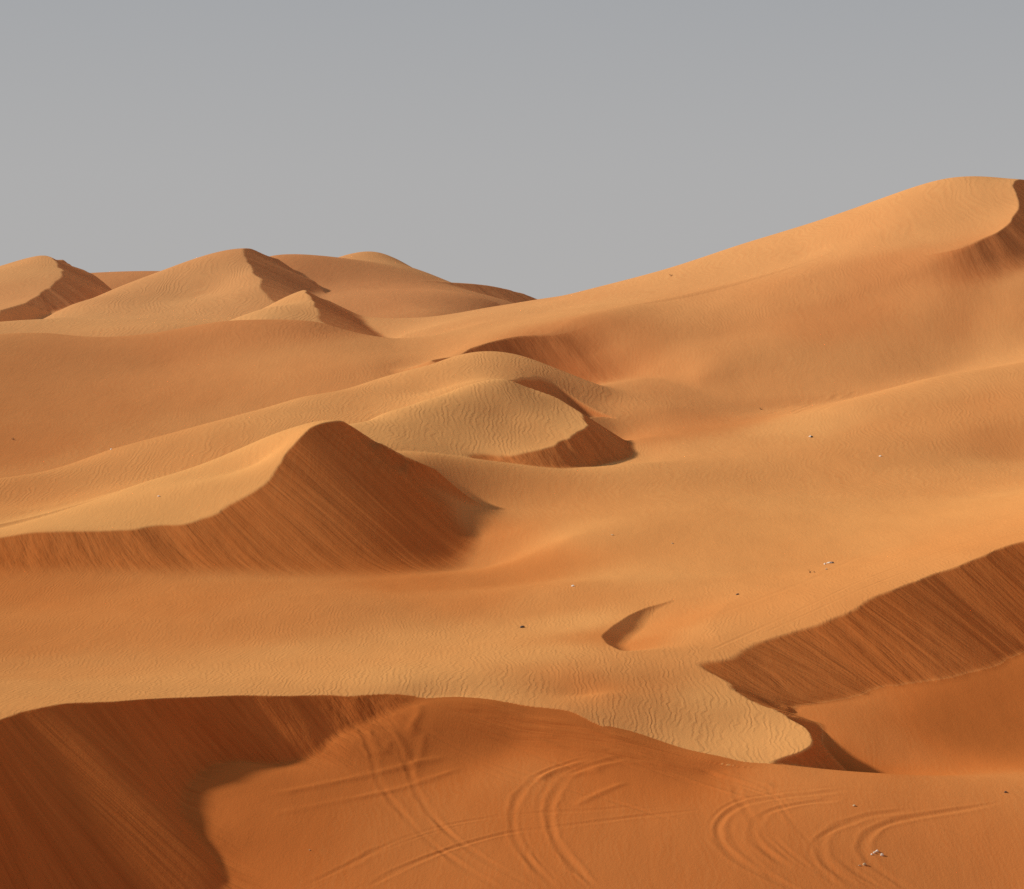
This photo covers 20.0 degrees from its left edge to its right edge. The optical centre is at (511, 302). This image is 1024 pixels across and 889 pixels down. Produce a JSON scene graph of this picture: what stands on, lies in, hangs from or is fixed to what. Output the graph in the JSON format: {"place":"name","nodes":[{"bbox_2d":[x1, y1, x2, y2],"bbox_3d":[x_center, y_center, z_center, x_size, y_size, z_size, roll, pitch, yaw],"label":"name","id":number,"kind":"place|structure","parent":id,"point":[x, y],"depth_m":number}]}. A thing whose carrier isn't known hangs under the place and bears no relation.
{"place":"outdoors","nodes":[
{"label":"outdoors","id":0,"kind":"place"},
{"bbox_2d":[0,255,111,321],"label":"sand dune","id":1,"kind":"structure","parent":0,"point":[35,287],"depth_m":431.14},
{"bbox_2d":[91,271,158,289],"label":"sand ridge","id":2,"kind":"structure","parent":0,"point":[112,280],"depth_m":507.50},
{"bbox_2d":[0,248,323,336],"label":"sand dune","id":3,"kind":"structure","parent":0,"point":[226,285],"depth_m":405.26},
{"bbox_2d":[0,420,469,569],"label":"sand dune","id":4,"kind":"structure","parent":0,"point":[331,494],"depth_m":206.73},
{"bbox_2d":[229,290,382,336],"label":"sand dune","id":5,"kind":"structure","parent":0,"point":[304,305],"depth_m":358.77},
{"bbox_2d":[0,351,662,523],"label":"sand ridge","id":6,"kind":"structure","parent":0,"point":[91,477],"depth_m":256.82},
{"bbox_2d":[270,251,511,317],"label":"sand dune","id":7,"kind":"structure","parent":0,"point":[373,284],"depth_m":437.46},
{"bbox_2d":[349,379,631,466],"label":"sand dune","id":8,"kind":"structure","parent":0,"point":[503,420],"depth_m":246.83},
{"bbox_2d":[444,282,536,302],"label":"sand ridge","id":9,"kind":"structure","parent":0,"point":[506,295],"depth_m":462.11},
{"bbox_2d":[0,265,1023,770],"bbox_3d":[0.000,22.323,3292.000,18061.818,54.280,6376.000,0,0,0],"label":"desert ground","id":10,"kind":"structure","parent":0,"point":[758,499],"depth_m":190.91},
{"bbox_2d":[0,652,1023,888],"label":"sand slope","id":11,"kind":"structure","parent":0,"point":[387,791],"depth_m":126.72},
{"bbox_2d":[0,0,1023,298],"label":"sky","id":12,"kind":"structure","parent":0,"point":[537,149]},
{"bbox_2d":[406,176,1023,389],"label":"sand dune","id":13,"kind":"structure","parent":0,"point":[826,302],"depth_m":313.83}
]}

